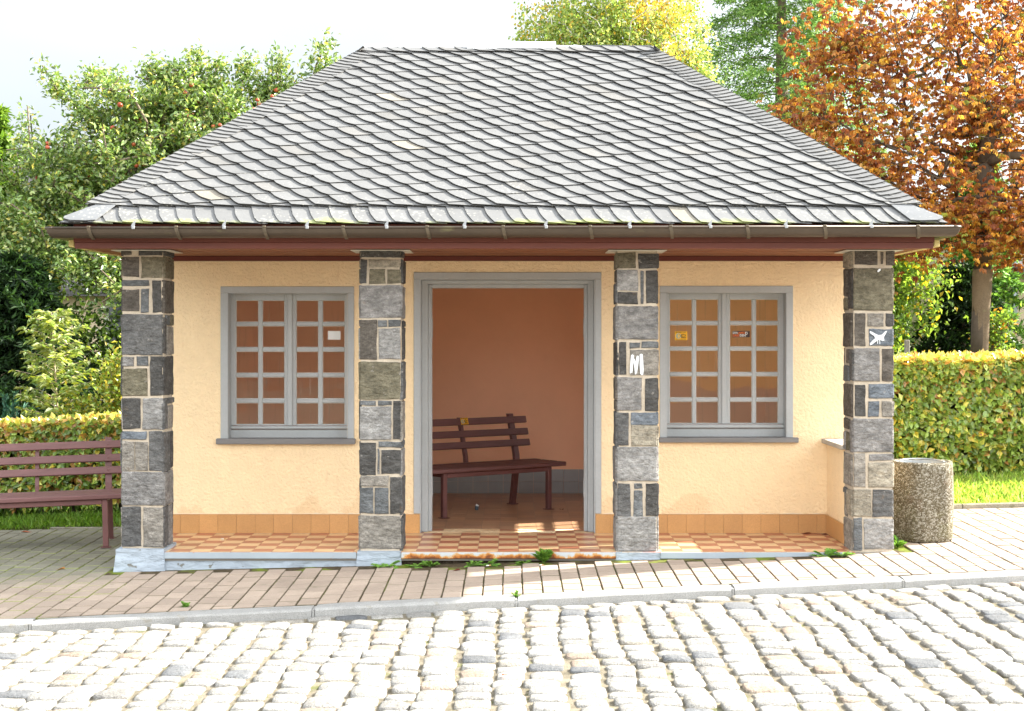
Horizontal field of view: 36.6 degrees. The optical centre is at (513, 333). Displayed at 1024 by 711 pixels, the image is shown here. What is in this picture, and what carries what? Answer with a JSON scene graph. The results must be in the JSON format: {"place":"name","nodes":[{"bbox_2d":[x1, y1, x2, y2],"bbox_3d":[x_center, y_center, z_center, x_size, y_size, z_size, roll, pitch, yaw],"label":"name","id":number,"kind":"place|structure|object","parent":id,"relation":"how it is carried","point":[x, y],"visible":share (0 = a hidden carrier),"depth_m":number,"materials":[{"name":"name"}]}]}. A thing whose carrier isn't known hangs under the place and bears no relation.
{"place":"outdoors","nodes":[
{"label":"outdoors","id":0,"kind":"place"},
{"bbox_2d":[0,429,1023,529],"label":"ground","id":1,"kind":"structure","parent":0,"point":[43,528],"depth_m":14.21,"materials":[{"name":"green plant"}]},
{"bbox_2d":[0,390,31,511],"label":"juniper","id":2,"kind":"object","parent":1,"relation":"on","point":[6,404],"visible":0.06,"depth_m":17.24,"materials":[{"name":"green plant"}]},
{"bbox_2d":[0,103,54,391],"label":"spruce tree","id":3,"kind":"object","parent":1,"relation":"on","point":[5,117],"visible":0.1,"depth_m":22.06,"materials":[{"name":"green plant"}]},
{"bbox_2d":[0,248,101,419],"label":"shrub","id":4,"kind":"object","parent":1,"relation":"on","point":[28,286],"visible":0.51,"depth_m":19.49,"materials":[{"name":"green plant"}]},
{"bbox_2d":[8,308,100,509],"bbox_3d":[-5.032,0.850,17.022,1.253,2.272,1.309,0,0,0],"label":"sapling","id":5,"kind":"object","parent":1,"relation":"on","point":[41,381],"visible":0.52,"depth_m":16.96,"materials":[{"name":"green plant"}]},
{"bbox_2d":[0,410,121,515],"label":"hedge","id":6,"kind":"object","parent":1,"relation":"on","point":[92,426],"visible":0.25,"depth_m":15.29,"materials":[{"name":"green plant"}]},
{"bbox_2d":[22,276,121,408],"bbox_3d":[-5.235,0.613,22.697,5.309,2.971,2.146,0,0,0],"label":"shrub","id":7,"kind":"object","parent":1,"relation":"on","point":[86,337],"visible":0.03,"depth_m":22.48,"materials":[{"name":"green plant"}]},
{"bbox_2d":[37,335,121,417],"bbox_3d":[-4.146,0.812,16.955,2.057,2.226,1.303,0,0,0],"label":"shrub","id":8,"kind":"object","parent":1,"relation":"on","point":[112,384],"visible":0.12,"depth_m":16.79,"materials":[{"name":"green plant"}]},
{"bbox_2d":[12,101,218,399],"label":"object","id":9,"kind":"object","parent":1,"relation":"on","point":[72,300],"depth_m":26.85,"materials":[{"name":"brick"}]},
{"bbox_2d":[105,296,121,352],"bbox_3d":[-6.650,-0.037,26.975,0.900,1.250,0.050,0,0,0],"label":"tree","id":10,"kind":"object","parent":9,"relation":"in","point":[110,308],"depth_m":26.98,"materials":[{"name":"green plant"}]},
{"bbox_2d":[0,26,342,313],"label":"apple tree","id":11,"kind":"object","parent":1,"relation":"on","point":[74,180],"visible":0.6,"depth_m":20.88,"materials":[{"name":"green plant"}]},
{"bbox_2d":[45,42,961,571],"bbox_3d":[-0.070,-0.328,13.485,6.390,4.432,5.523,0,0,0],"label":"waiting shelter","id":12,"kind":"object","parent":1,"relation":"on","point":[647,292],"visible":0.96,"depth_m":12.29,"materials":[{"name":"paint"}]},
{"bbox_2d":[216,286,355,443],"bbox_3d":[-1.808,0.252,12.427,1.104,1.255,0.245,0,0,0],"label":"window","id":13,"kind":"structure","parent":12,"relation":"in","point":[290,432],"depth_m":12.45,"materials":[{"name":"grey paint"}]},
{"bbox_2d":[432,413,565,518],"bbox_3d":[-0.307,1.167,13.886,1.480,0.840,0.663,0,0,-37],"label":"bench","id":14,"kind":"object","parent":12,"relation":"on","point":[515,466],"visible":0.91,"depth_m":13.99,"materials":[{"name":"wood"}]},
{"bbox_2d":[414,272,600,532],"bbox_3d":[-0.046,0.549,12.445,1.494,2.075,0.210,0,0,0],"label":"doorway","id":15,"kind":"structure","parent":12,"relation":"in","point":[424,282],"depth_m":12.40,"materials":[{"name":"grey paint"}]},
{"bbox_2d":[659,286,798,442],"bbox_3d":[1.713,0.243,12.427,1.108,1.246,0.245,0,0,0],"label":"window","id":16,"kind":"structure","parent":12,"relation":"in","point":[723,431],"depth_m":12.46,"materials":[{"name":"grey paint"}]},
{"bbox_2d":[50,502,1023,529],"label":"lawn edging","id":17,"kind":"object","parent":1,"relation":"on","point":[992,505],"visible":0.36,"depth_m":13.55,"materials":[{"name":"concrete"}]},
{"bbox_2d":[508,0,723,83],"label":"birch tree","id":18,"kind":"object","parent":1,"relation":"on","point":[613,28],"visible":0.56,"depth_m":28.84,"materials":[{"name":"yellow plant"}]},
{"bbox_2d":[682,0,918,374],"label":"larch tree","id":19,"kind":"object","parent":1,"relation":"on","point":[782,62],"visible":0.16,"depth_m":31.96,"materials":[{"name":"green plant"}]},
{"bbox_2d":[755,0,1023,397],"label":"chestnut tree","id":20,"kind":"object","parent":1,"relation":"on","point":[979,112],"visible":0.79,"depth_m":18.09,"materials":[{"name":"orange plant"}]},
{"bbox_2d":[893,304,909,352],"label":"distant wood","id":21,"kind":"object","parent":1,"relation":"on","point":[904,332],"depth_m":43.17,"materials":[{"name":"green plant"}]},
{"bbox_2d":[892,250,961,353],"bbox_3d":[5.175,-0.181,21.942,2.345,3.538,1.732,0,0,0],"label":"shrub","id":22,"kind":"object","parent":1,"relation":"on","point":[904,290],"visible":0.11,"depth_m":21.71,"materials":[{"name":"green plant"}]},
{"bbox_2d":[892,348,1023,475],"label":"hedge","id":23,"kind":"object","parent":1,"relation":"on","point":[981,428],"visible":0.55,"depth_m":15.68,"materials":[{"name":"green plant"}]},
{"bbox_2d":[910,258,1021,411],"bbox_3d":[6.572,0.427,22.462,2.255,3.090,2.403,0,0,0],"label":"spruce tree","id":24,"kind":"object","parent":1,"relation":"on","point":[951,337],"visible":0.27,"depth_m":22.36,"materials":[{"name":"green plant"}]},
{"bbox_2d":[910,143,1023,351],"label":"larch tree","id":25,"kind":"object","parent":1,"relation":"on","point":[1009,280],"visible":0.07,"depth_m":24.33,"materials":[{"name":"green plant"}]},
{"bbox_2d":[910,201,1023,349],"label":"tree","id":26,"kind":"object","parent":1,"relation":"on","point":[1021,315],"depth_m":26.99,"materials":[{"name":"plant"}]},
{"bbox_2d":[961,293,1023,392],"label":"shrub","id":27,"kind":"object","parent":1,"relation":"on","point":[1002,322],"visible":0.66,"depth_m":19.65,"materials":[{"name":"green plant"}]},
{"bbox_2d":[0,582,1023,710],"bbox_3d":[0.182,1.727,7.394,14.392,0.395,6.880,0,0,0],"label":"road","id":28,"kind":"structure","parent":0,"point":[473,689],"depth_m":8.20,"materials":[{"name":"stone"}]},
{"bbox_2d":[0,570,1023,633],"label":"kerb","id":29,"kind":"structure","parent":28,"relation":"on","point":[176,618],"depth_m":9.80,"materials":[{"name":"concrete"}]},
{"bbox_2d":[0,508,1023,619],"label":"pavement","id":30,"kind":"structure","parent":0,"point":[36,582],"depth_m":10.66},
{"bbox_2d":[0,437,121,547],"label":"bench","id":31,"kind":"object","parent":30,"relation":"on","point":[103,497],"visible":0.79,"depth_m":12.73,"materials":[{"name":"wood"}]},
{"bbox_2d":[180,601,190,606],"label":"weed","id":32,"kind":"object","parent":30,"relation":"on","point":[184,604],"visible":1,"depth_m":9.77,"materials":[{"name":"green plant"}]},
{"bbox_2d":[371,560,401,568],"bbox_3d":[-0.921,1.662,11.153,0.195,0.061,0.243,0,0,-37],"label":"weed","id":33,"kind":"object","parent":30,"relation":"on","point":[384,565],"visible":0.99,"depth_m":11.15,"materials":[{"name":"green plant"}]},
{"bbox_2d":[404,562,423,567],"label":"weed","id":34,"kind":"object","parent":30,"relation":"on","point":[415,564],"visible":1,"depth_m":11.15,"materials":[{"name":"green plant"}]},
{"bbox_2d":[420,561,439,566],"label":"weed","id":35,"kind":"object","parent":30,"relation":"on","point":[429,563],"visible":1,"depth_m":11.12,"materials":[{"name":"green plant"}]},
{"bbox_2d":[464,560,483,566],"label":"weed","id":36,"kind":"object","parent":30,"relation":"on","point":[473,563],"visible":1,"depth_m":11.14,"materials":[{"name":"green plant"}]},
{"bbox_2d":[479,558,501,566],"bbox_3d":[-0.158,1.651,11.164,0.166,0.055,0.156,0,0,37],"label":"weed","id":37,"kind":"object","parent":30,"relation":"on","point":[493,561],"visible":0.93,"depth_m":11.14,"materials":[{"name":"green plant"}]},
{"bbox_2d":[515,560,530,564],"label":"weed","id":38,"kind":"object","parent":30,"relation":"on","point":[519,562],"visible":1,"depth_m":11.17,"materials":[{"name":"green plant"}]},
{"bbox_2d":[533,548,553,562],"bbox_3d":[0.214,1.600,11.190,0.174,0.123,0.234,0,0,0],"label":"weed","id":39,"kind":"object","parent":30,"relation":"on","point":[544,556],"visible":1,"depth_m":11.16,"materials":[{"name":"green plant"}]},
{"bbox_2d":[812,548,838,557],"bbox_3d":[2.248,1.591,11.200,0.195,0.063,0.214,0,0,-31],"label":"weed","id":40,"kind":"object","parent":30,"relation":"on","point":[828,551],"visible":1,"depth_m":11.19,"materials":[{"name":"green plant"}]},
{"bbox_2d":[833,551,854,556],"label":"weed","id":41,"kind":"object","parent":30,"relation":"on","point":[847,553],"visible":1,"depth_m":11.18,"materials":[{"name":"green plant"}]},
{"bbox_2d":[893,535,906,547],"bbox_3d":[2.861,1.545,11.514,0.126,0.103,0.142,0,0,-20],"label":"weed","id":42,"kind":"object","parent":30,"relation":"on","point":[898,543],"visible":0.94,"depth_m":11.51,"materials":[{"name":"green plant"}]},
{"bbox_2d":[892,458,953,542],"bbox_3d":[3.129,1.268,11.880,0.501,0.609,0.494,0,0,0],"label":"litter bin","id":43,"kind":"object","parent":30,"relation":"on","point":[923,491],"visible":0.89,"depth_m":11.67,"materials":[{"name":"concrete"}]},
{"bbox_2d":[0,0,1023,200],"label":"sky","id":44,"kind":"structure","parent":0,"point":[66,32],"materials":[{"name":"white"}]},
{"bbox_2d":[904,340,909,353],"bbox_3d":[5.220,0.744,20.550,0.060,1.322,0.060,0,0,0],"label":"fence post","id":45,"kind":"object","parent":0,"point":[906,346],"visible":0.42,"depth_m":20.52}
]}

